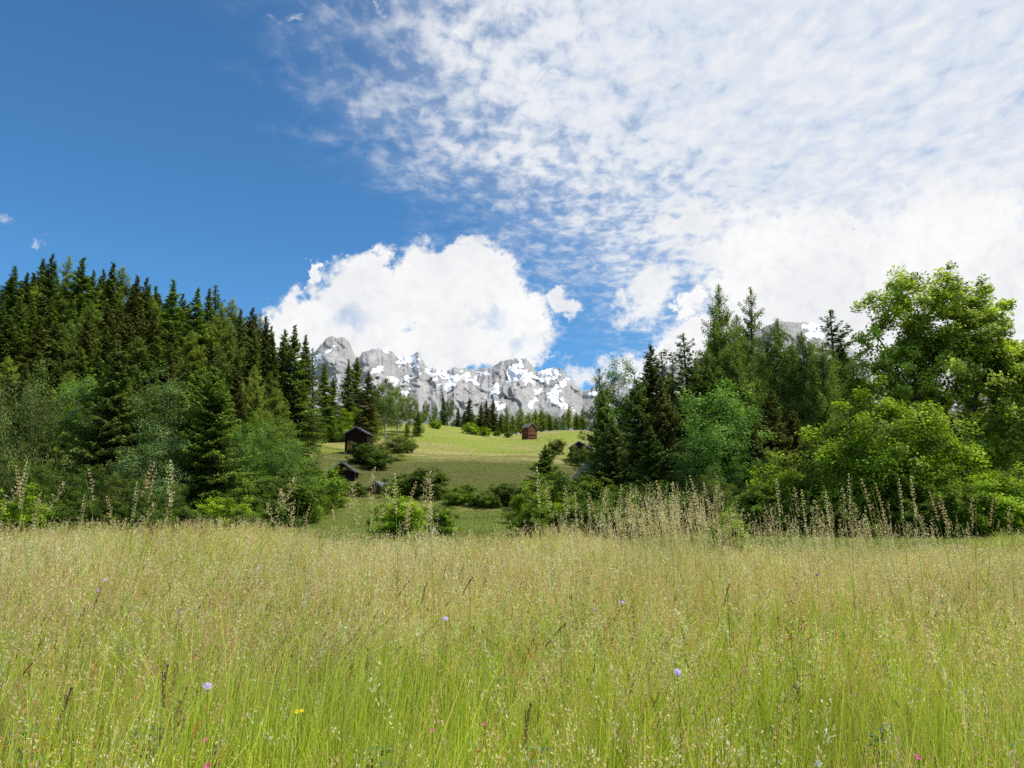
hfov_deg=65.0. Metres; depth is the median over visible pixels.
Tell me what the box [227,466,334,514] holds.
bush
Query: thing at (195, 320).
spruce tree
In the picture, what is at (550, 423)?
larch tree
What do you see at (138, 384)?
spruce tree
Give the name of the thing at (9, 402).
spruce tree
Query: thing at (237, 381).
spruce tree
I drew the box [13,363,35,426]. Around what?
spruce tree
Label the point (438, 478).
bush
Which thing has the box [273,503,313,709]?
grass stalk
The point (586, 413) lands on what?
larch tree
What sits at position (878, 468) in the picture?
bush
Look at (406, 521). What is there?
grass stalk
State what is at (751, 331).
larch tree
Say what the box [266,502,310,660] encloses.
grass stalk
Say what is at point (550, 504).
grass stalk
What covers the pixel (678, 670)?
scabious flower
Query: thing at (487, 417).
spruce tree
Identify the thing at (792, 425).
spruce tree
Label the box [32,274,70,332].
larch tree
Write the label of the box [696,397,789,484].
broadleaf tree
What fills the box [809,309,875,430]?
spruce tree
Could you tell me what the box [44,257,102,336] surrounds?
spruce tree
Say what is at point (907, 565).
grass stalk
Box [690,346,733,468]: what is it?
larch tree
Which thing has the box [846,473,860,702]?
grass stalk
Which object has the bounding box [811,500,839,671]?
grass stalk
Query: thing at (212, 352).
spruce tree
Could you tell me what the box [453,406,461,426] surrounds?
spruce tree
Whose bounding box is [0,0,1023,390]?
sky
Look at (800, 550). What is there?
grass stalk
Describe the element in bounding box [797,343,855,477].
larch tree
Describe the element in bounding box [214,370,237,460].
spruce tree
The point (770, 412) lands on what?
spruce tree
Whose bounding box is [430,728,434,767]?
pink flower
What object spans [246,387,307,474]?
larch tree
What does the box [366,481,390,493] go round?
barn
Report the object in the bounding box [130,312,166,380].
spruce tree
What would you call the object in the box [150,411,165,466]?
spruce tree
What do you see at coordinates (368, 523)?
bush
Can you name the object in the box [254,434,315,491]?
broadleaf tree
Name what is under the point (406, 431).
spruce tree
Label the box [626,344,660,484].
spruce tree
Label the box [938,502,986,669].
grass stalk
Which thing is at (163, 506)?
broadleaf tree
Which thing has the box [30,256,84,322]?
larch tree
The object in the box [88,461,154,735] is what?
grass stalk
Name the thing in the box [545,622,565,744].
grass spike
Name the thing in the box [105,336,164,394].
larch tree
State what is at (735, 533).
bush
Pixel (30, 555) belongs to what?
grass stalk
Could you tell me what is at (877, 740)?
leafy weed
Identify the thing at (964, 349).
maple tree
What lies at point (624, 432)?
spruce tree
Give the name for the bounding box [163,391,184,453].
spruce tree
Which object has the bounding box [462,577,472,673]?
grass spike
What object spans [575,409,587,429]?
larch tree
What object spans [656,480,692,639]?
grass stalk
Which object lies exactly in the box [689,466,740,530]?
bush
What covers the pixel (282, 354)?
spruce tree
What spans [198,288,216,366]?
spruce tree
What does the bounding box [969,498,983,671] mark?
grass stalk
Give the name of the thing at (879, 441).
broadleaf tree
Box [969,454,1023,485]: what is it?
broadleaf tree
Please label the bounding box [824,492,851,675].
grass stalk
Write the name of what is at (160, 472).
broadleaf tree
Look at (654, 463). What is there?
spruce tree
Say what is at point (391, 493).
bush
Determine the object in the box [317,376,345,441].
spruce tree
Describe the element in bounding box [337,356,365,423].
spruce tree
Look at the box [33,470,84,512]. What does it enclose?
broadleaf tree
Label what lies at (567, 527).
grass stalk
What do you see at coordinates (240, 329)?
spruce tree
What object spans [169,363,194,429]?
spruce tree
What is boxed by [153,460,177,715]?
grass stalk
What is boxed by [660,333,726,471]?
spruce tree
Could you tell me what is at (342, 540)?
grass stalk
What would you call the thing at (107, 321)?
spruce tree
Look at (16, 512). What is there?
bush
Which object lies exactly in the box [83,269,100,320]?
spruce tree
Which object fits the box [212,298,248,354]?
larch tree
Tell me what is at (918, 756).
pink flower
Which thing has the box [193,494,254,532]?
bush
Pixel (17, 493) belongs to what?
grass stalk
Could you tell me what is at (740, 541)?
grass stalk
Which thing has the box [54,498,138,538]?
bush
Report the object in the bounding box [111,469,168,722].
grass stalk
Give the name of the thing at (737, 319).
larch tree
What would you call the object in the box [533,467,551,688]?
grass stalk
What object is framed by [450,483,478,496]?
bush
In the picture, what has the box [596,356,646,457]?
tree
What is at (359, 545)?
grass stalk
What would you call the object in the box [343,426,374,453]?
barn
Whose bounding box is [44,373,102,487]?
aspen tree
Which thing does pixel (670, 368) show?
larch tree
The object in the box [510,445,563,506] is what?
spruce tree
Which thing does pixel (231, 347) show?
larch tree
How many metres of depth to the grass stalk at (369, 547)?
5.43 m
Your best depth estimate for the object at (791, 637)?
3.44 m
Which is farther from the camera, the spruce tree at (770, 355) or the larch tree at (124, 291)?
the larch tree at (124, 291)
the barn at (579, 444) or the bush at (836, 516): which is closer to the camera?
the bush at (836, 516)
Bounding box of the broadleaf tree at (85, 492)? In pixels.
[65,464,106,508]
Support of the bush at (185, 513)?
on the ground at (432, 440)
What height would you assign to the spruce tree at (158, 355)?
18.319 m
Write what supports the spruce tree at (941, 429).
on the ground at (432, 440)
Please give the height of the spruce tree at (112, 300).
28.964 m
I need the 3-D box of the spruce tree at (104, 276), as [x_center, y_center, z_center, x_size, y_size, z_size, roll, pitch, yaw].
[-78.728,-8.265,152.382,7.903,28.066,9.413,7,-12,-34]
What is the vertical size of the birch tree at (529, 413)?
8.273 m
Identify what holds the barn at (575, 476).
on the ground at (432, 440)
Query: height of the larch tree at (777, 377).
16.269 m
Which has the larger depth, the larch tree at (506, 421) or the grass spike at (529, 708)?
the larch tree at (506, 421)
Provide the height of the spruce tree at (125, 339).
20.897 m
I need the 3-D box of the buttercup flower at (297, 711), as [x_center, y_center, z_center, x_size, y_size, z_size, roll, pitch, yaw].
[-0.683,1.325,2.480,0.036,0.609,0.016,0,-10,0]
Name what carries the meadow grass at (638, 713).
on the ground at (432, 440)
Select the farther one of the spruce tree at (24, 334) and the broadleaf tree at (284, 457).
the spruce tree at (24, 334)
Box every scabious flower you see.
[203,683,211,741]
[442,616,447,735]
[674,668,681,767]
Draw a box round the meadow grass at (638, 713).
[0,481,1023,767]
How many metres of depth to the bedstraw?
2.21 m
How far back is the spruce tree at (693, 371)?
81.36 m
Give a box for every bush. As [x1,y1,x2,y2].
[0,482,65,539]
[11,496,67,532]
[40,498,102,536]
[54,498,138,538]
[91,449,148,504]
[117,507,169,536]
[158,504,216,533]
[164,468,264,519]
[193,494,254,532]
[195,484,303,527]
[225,504,270,536]
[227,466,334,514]
[258,475,327,526]
[277,483,327,523]
[288,456,348,511]
[319,477,352,506]
[339,479,372,496]
[344,442,383,463]
[360,446,396,468]
[364,493,431,538]
[366,516,374,525]
[369,431,416,458]
[379,482,400,497]
[382,473,422,498]
[400,463,455,499]
[401,436,418,452]
[423,502,461,536]
[428,418,441,428]
[440,487,472,505]
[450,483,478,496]
[461,422,480,434]
[462,489,494,506]
[479,426,492,435]
[483,492,502,507]
[485,483,527,505]
[493,429,501,435]
[501,480,564,518]
[504,431,512,436]
[506,502,562,537]
[521,469,587,499]
[530,488,580,533]
[543,473,619,507]
[547,439,567,454]
[557,484,632,536]
[564,445,594,465]
[572,494,660,539]
[596,480,671,533]
[628,485,708,535]
[661,493,710,533]
[662,426,747,504]
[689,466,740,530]
[702,494,751,531]
[705,508,754,555]
[712,481,811,534]
[745,465,823,533]
[747,450,847,530]
[782,490,870,536]
[786,372,997,535]
[857,489,956,537]
[927,479,995,537]
[932,467,1023,535]
[960,462,1023,534]
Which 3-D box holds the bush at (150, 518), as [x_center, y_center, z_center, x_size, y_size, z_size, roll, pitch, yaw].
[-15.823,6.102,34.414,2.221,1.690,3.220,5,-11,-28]
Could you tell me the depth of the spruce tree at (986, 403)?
100.33 m
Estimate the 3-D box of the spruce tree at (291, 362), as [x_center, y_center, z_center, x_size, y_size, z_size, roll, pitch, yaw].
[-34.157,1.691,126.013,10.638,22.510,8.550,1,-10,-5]
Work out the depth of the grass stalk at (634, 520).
5.49 m
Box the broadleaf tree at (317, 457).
[305,439,324,476]
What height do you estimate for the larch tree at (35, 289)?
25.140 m
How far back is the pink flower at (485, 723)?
2.41 m
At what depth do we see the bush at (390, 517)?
41.02 m
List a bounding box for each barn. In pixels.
[326,460,360,480]
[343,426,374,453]
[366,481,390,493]
[521,422,537,439]
[568,441,593,454]
[571,460,593,480]
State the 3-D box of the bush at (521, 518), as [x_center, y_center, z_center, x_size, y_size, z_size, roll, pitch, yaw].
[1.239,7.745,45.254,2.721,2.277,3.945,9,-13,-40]
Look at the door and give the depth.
153.08 m
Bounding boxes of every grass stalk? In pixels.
[0,461,29,670]
[0,480,21,513]
[4,482,72,628]
[8,492,44,680]
[11,465,36,711]
[63,495,86,663]
[84,469,111,710]
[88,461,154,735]
[88,503,154,668]
[106,496,129,708]
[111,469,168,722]
[113,481,139,691]
[143,492,173,675]
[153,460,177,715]
[215,477,296,716]
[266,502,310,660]
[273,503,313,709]
[274,488,328,674]
[277,500,299,663]
[327,481,356,665]
[344,467,378,708]
[351,494,371,669]
[362,487,389,677]
[362,498,374,655]
[382,473,407,701]
[383,481,416,650]
[388,500,412,695]
[399,471,433,740]
[412,495,435,721]
[423,479,442,644]
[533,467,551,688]
[542,481,567,643]
[562,485,581,618]
[573,492,583,648]
[588,493,617,629]
[599,488,609,649]
[615,484,622,690]
[626,501,648,656]
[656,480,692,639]
[664,482,683,641]
[667,493,679,633]
[674,495,698,644]
[685,476,724,670]
[706,498,737,657]
[731,509,745,658]
[761,505,780,649]
[775,479,793,683]
[789,487,815,675]
[800,490,822,642]
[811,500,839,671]
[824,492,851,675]
[838,489,862,679]
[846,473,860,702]
[851,503,878,668]
[859,479,906,679]
[871,487,912,671]
[897,479,920,702]
[897,505,957,655]
[910,476,930,664]
[929,492,968,663]
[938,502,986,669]
[939,496,979,686]
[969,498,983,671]
[977,499,995,654]
[1002,507,1019,681]
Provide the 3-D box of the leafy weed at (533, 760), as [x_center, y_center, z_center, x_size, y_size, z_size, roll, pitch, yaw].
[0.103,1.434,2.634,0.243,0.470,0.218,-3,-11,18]
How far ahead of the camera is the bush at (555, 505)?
45.44 m
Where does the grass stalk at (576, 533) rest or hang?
on the ground at (432, 440)
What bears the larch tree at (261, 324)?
on the ground at (432, 440)
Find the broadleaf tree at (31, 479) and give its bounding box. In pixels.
[0,458,55,514]
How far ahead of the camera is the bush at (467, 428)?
238.50 m
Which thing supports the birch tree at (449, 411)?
on the ground at (432, 440)
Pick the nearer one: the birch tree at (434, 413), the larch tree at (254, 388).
the larch tree at (254, 388)
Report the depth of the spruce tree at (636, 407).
58.10 m
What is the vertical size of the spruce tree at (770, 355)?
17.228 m
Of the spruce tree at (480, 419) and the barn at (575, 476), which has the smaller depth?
the barn at (575, 476)
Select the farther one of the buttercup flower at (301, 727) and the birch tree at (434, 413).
the birch tree at (434, 413)
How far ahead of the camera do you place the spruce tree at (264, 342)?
135.58 m
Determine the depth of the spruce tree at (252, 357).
117.49 m
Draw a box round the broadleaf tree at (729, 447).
[659,376,780,501]
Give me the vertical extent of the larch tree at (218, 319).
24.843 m
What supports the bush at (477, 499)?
on the ground at (432, 440)
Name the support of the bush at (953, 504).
on the ground at (432, 440)
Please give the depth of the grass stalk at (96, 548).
5.09 m
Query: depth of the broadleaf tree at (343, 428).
178.44 m
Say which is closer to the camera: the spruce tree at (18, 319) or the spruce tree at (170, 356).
the spruce tree at (170, 356)
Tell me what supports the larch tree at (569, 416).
on the ground at (432, 440)
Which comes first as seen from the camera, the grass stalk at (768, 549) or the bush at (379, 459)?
the grass stalk at (768, 549)
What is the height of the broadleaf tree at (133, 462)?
10.856 m
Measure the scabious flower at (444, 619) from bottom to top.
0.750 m
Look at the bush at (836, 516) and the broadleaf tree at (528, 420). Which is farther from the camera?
the broadleaf tree at (528, 420)
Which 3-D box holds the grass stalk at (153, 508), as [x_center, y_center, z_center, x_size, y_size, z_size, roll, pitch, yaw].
[-2.365,1.377,4.843,0.359,1.320,0.073,-1,-10,3]
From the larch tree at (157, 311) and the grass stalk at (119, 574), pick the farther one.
the larch tree at (157, 311)
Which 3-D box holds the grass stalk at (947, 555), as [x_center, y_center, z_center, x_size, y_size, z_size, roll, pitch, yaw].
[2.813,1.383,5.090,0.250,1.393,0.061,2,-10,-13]
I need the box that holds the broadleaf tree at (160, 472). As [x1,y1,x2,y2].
[127,428,203,512]
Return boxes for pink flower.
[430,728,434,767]
[483,721,486,767]
[916,753,921,767]
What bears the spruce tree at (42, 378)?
on the ground at (432, 440)
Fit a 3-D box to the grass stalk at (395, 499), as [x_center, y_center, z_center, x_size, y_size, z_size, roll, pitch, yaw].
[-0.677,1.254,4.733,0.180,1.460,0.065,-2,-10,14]
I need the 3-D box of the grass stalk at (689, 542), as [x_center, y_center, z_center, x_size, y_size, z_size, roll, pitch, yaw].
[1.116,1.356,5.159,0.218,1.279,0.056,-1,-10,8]
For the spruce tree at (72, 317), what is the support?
on the ground at (432, 440)
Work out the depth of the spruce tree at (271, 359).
121.16 m
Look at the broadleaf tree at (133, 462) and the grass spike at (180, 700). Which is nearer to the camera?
the grass spike at (180, 700)
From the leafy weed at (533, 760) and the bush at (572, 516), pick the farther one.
the bush at (572, 516)
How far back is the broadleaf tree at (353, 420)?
186.72 m
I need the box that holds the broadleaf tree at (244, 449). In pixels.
[224,422,268,485]
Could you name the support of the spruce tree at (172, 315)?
on the ground at (432, 440)
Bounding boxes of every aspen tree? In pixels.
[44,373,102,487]
[58,392,102,462]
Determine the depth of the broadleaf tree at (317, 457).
91.78 m
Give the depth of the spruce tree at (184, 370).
104.60 m
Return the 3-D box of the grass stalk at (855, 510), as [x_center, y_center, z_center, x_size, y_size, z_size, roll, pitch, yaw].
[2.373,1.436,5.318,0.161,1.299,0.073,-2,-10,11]
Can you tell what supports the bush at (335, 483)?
on the ground at (432, 440)
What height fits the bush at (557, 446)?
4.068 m
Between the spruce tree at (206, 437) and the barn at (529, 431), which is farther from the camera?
the barn at (529, 431)
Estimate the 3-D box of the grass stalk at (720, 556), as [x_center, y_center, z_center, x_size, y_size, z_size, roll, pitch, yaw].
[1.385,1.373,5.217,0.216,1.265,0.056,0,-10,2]
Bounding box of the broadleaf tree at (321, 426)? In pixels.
[305,415,328,444]
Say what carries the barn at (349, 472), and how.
on the ground at (432, 440)
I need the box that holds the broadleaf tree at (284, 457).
[240,417,307,481]
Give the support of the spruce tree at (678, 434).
on the ground at (432, 440)
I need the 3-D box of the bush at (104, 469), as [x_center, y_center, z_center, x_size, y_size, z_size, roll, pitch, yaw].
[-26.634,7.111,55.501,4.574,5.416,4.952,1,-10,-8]
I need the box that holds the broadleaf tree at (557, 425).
[553,416,561,430]
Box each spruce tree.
[0,265,29,328]
[0,280,14,323]
[0,305,12,363]
[0,314,30,385]
[0,323,33,381]
[0,365,33,480]
[0,369,18,463]
[0,384,79,504]
[2,381,66,485]
[4,272,40,311]
[7,297,27,355]
[9,272,38,327]
[12,315,53,390]
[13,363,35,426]
[21,309,38,370]
[28,353,53,471]
[32,253,64,340]
[32,258,46,300]
[38,294,57,371]
[40,341,161,506]
[41,321,68,384]
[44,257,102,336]
[50,357,64,447]
[58,301,80,358]
[59,347,97,419]
[62,348,104,479]
[64,314,102,383]
[64,398,91,489]
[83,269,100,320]
[90,303,119,355]
[92,262,123,352]
[94,268,106,309]
[94,326,112,383]
[98,315,136,394]
[108,304,127,343]
[108,405,157,512]
[117,275,147,347]
[126,315,145,391]
[128,369,144,413]
[129,388,157,452]
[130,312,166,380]
[130,336,167,413]
[130,361,165,449]
[138,277,158,367]
[140,362,232,506]
[143,366,273,519]
[147,279,187,398]
[148,285,161,321]
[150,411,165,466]
[156,342,178,411]
[157,294,172,332]
[158,379,174,429]
[162,323,183,391]
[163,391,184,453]
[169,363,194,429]
[172,293,189,347]
[173,287,217,375]
[175,356,188,397]
[196,334,217,370]
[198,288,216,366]
[201,285,227,325]
[203,361,210,378]
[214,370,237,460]
[220,412,238,465]
[224,308,248,382]
[226,355,247,449]
[230,386,252,457]
[234,331,261,415]
[237,392,266,469]
[239,307,261,374]
[255,315,273,389]
[259,335,289,436]
[266,326,278,358]
[275,329,302,451]
[279,325,326,458]
[285,334,324,458]
[303,348,328,445]
[315,363,339,440]
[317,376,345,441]
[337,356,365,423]
[337,359,356,438]
[349,370,381,440]
[403,423,410,435]
[412,412,424,436]
[438,395,448,425]
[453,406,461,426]
[461,398,476,426]
[476,406,486,429]
[482,399,493,431]
[487,400,498,432]
[497,413,503,433]
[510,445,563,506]
[578,389,630,485]
[587,420,632,506]
[613,379,655,490]
[616,396,634,469]
[624,426,680,508]
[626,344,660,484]
[626,376,691,497]
[651,353,679,441]
[659,389,704,491]
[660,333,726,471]
[677,357,697,463]
[732,426,778,496]
[747,347,776,407]
[748,389,805,482]
[763,341,780,388]
[780,411,821,478]
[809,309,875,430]
[836,340,852,414]
[917,364,970,487]
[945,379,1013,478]
[983,387,1023,480]
[1007,403,1023,477]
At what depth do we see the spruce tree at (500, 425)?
265.57 m
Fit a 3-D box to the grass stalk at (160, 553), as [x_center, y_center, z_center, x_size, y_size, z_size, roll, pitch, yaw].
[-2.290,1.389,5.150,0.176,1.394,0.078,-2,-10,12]
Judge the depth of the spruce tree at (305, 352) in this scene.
128.64 m
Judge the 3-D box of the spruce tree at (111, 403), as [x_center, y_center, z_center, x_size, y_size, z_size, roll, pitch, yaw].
[-30.385,3.759,60.466,9.090,14.478,8.525,2,-10,-9]
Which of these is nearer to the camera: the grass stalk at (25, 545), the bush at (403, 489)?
the grass stalk at (25, 545)
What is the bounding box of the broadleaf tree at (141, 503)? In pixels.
[121,475,159,515]
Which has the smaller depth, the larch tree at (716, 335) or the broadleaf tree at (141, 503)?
the broadleaf tree at (141, 503)
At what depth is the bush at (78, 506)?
37.11 m
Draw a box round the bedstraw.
[0,725,286,767]
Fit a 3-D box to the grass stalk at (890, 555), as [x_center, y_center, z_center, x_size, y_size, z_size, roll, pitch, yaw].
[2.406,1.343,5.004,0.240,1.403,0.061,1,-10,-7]
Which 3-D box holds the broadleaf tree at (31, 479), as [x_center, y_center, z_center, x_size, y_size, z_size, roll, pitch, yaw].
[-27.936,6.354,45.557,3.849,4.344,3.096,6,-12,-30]
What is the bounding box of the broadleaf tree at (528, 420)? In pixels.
[525,413,538,430]
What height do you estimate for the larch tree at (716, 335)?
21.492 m
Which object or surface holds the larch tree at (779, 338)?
on the ground at (432, 440)
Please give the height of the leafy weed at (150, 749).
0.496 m
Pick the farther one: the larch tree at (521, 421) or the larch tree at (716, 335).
the larch tree at (521, 421)
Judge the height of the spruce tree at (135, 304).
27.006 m
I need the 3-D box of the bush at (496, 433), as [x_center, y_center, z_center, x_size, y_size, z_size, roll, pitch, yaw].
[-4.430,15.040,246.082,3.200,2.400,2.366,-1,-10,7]
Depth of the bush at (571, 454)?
149.67 m
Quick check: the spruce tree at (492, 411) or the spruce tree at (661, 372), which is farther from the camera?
the spruce tree at (492, 411)
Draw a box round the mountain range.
[283,320,991,433]
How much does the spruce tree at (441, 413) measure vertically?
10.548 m
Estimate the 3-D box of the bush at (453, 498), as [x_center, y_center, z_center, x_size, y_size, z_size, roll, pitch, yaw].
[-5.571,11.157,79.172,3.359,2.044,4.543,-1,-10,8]
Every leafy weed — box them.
[6,719,50,767]
[133,725,167,767]
[361,746,397,767]
[525,746,559,767]
[774,657,819,749]
[860,723,902,767]
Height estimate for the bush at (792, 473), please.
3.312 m
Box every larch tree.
[0,355,20,415]
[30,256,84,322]
[31,278,44,312]
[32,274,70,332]
[43,319,80,388]
[48,371,88,488]
[64,302,109,370]
[96,266,145,332]
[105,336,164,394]
[113,384,144,462]
[145,290,165,324]
[160,331,211,389]
[204,302,234,372]
[207,351,242,432]
[208,323,259,396]
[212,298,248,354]
[233,366,267,441]
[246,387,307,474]
[255,312,264,352]
[257,371,291,442]
[501,405,511,432]
[508,415,518,432]
[514,407,526,433]
[531,409,541,431]
[534,410,547,431]
[538,407,547,431]
[545,415,553,430]
[561,368,629,486]
[563,404,573,429]
[571,413,579,429]
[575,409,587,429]
[664,358,681,440]
[689,284,757,442]
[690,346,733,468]
[692,321,730,393]
[709,342,768,437]
[726,286,775,399]
[727,314,754,378]
[743,316,814,474]
[762,344,815,418]
[763,329,851,476]
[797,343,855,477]
[839,368,883,469]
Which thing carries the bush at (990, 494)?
on the ground at (432, 440)
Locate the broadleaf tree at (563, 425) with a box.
[561,419,567,429]
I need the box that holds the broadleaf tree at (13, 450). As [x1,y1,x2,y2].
[0,356,71,500]
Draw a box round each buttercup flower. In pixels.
[295,709,299,767]
[300,709,303,758]
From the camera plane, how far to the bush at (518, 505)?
55.10 m
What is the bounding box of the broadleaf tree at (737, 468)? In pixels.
[715,453,769,498]
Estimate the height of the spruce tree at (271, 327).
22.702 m
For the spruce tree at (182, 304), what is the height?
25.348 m
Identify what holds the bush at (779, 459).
on the ground at (432, 440)
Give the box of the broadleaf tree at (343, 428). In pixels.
[333,408,357,441]
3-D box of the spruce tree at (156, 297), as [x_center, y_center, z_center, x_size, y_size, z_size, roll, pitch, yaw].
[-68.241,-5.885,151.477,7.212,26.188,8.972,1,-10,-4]
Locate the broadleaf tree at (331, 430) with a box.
[317,413,340,441]
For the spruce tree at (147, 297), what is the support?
on the ground at (432, 440)
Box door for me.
[347,441,351,449]
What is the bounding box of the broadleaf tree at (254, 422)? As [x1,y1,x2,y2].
[230,408,290,484]
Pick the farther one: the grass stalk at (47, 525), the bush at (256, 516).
the bush at (256, 516)
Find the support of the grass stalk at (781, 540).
on the ground at (432, 440)
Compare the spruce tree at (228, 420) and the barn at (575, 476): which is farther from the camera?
the barn at (575, 476)
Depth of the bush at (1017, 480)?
30.21 m
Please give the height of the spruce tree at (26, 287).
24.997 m
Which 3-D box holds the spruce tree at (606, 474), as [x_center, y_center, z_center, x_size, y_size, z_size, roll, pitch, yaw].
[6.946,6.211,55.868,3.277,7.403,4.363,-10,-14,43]
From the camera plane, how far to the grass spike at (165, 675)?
2.81 m
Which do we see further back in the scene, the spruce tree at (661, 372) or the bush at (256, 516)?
the spruce tree at (661, 372)
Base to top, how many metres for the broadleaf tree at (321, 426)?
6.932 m
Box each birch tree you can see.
[369,378,405,436]
[384,387,414,433]
[398,392,426,427]
[421,401,429,423]
[431,404,438,421]
[443,396,454,425]
[523,412,532,423]
[544,411,552,427]
[560,412,567,427]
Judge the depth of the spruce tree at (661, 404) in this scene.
55.66 m
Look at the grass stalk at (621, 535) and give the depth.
5.12 m
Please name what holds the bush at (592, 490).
on the ground at (432, 440)
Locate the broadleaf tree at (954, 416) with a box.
[853,401,994,495]
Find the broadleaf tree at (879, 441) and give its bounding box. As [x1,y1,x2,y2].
[810,387,949,500]
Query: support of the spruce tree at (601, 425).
on the ground at (432, 440)
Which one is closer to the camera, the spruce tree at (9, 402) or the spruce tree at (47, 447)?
the spruce tree at (47, 447)
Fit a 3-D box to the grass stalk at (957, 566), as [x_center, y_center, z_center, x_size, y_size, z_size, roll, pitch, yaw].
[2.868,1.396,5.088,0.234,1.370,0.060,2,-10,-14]
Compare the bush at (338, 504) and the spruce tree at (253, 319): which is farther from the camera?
the spruce tree at (253, 319)
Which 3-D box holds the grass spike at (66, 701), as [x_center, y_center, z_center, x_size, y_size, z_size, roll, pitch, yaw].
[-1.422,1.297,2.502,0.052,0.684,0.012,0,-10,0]
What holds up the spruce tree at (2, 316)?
on the ground at (432, 440)
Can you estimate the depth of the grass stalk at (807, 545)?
5.11 m
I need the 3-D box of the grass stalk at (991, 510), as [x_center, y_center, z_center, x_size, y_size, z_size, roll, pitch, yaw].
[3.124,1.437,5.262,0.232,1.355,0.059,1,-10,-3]
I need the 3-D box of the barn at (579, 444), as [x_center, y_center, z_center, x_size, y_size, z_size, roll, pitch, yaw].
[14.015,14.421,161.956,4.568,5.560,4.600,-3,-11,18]
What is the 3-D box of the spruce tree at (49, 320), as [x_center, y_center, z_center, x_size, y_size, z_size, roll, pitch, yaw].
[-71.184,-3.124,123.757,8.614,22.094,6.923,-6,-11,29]
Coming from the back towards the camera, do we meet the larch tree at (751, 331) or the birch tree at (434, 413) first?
the birch tree at (434, 413)
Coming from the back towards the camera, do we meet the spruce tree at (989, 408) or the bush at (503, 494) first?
the spruce tree at (989, 408)
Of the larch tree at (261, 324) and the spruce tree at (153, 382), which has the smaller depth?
the spruce tree at (153, 382)
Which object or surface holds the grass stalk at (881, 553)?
on the ground at (432, 440)
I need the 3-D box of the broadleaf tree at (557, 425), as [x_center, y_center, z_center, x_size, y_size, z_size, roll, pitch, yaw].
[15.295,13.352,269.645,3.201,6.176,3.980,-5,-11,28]
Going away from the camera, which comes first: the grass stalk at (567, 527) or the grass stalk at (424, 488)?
the grass stalk at (424, 488)
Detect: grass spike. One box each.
[56,686,73,767]
[158,663,168,757]
[171,699,181,767]
[397,580,408,659]
[421,582,426,679]
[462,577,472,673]
[524,702,531,766]
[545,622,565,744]
[724,584,729,676]
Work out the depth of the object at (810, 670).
3.43 m
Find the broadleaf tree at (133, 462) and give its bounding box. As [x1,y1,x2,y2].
[105,363,207,507]
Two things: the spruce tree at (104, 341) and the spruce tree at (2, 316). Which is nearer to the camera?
the spruce tree at (104, 341)
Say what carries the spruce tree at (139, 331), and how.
on the ground at (432, 440)
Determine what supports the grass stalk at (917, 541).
on the ground at (432, 440)
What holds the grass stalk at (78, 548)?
on the ground at (432, 440)
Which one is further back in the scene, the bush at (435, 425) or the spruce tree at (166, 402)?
the bush at (435, 425)
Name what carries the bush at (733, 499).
on the ground at (432, 440)
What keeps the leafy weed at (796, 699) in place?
on the ground at (432, 440)
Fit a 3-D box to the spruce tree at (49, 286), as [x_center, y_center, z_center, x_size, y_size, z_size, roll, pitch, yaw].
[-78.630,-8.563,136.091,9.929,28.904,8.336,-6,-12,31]
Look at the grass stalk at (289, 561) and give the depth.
5.09 m
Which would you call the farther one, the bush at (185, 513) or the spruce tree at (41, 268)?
the spruce tree at (41, 268)
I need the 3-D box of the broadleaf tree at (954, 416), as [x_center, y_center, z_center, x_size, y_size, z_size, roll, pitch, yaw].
[23.541,4.294,45.943,8.136,7.770,6.543,4,-11,-23]
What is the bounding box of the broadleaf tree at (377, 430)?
[368,420,382,438]
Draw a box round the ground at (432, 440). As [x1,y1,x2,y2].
[2,406,1023,767]
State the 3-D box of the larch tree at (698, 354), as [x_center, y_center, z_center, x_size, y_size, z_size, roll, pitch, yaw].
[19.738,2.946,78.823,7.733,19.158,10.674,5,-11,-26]
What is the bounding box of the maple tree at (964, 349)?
[834,260,1023,491]
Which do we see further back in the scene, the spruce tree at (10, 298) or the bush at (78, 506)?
the spruce tree at (10, 298)
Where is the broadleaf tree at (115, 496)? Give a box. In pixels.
[90,472,138,517]
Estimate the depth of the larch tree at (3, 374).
91.72 m
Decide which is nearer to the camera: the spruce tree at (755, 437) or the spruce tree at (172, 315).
the spruce tree at (755, 437)
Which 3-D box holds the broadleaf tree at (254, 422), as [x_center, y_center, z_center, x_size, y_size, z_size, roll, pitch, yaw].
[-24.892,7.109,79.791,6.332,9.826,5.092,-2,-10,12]
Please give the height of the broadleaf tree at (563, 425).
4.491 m
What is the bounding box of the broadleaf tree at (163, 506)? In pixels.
[145,481,190,518]
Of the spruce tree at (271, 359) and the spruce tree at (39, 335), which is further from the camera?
the spruce tree at (271, 359)
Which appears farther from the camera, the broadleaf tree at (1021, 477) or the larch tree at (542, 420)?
the larch tree at (542, 420)
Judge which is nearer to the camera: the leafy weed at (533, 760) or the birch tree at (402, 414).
the leafy weed at (533, 760)
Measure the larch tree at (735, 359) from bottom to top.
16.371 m
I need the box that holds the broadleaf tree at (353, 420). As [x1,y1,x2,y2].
[348,406,362,428]
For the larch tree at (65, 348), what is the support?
on the ground at (432, 440)
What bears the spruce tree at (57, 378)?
on the ground at (432, 440)
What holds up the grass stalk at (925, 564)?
on the ground at (432, 440)

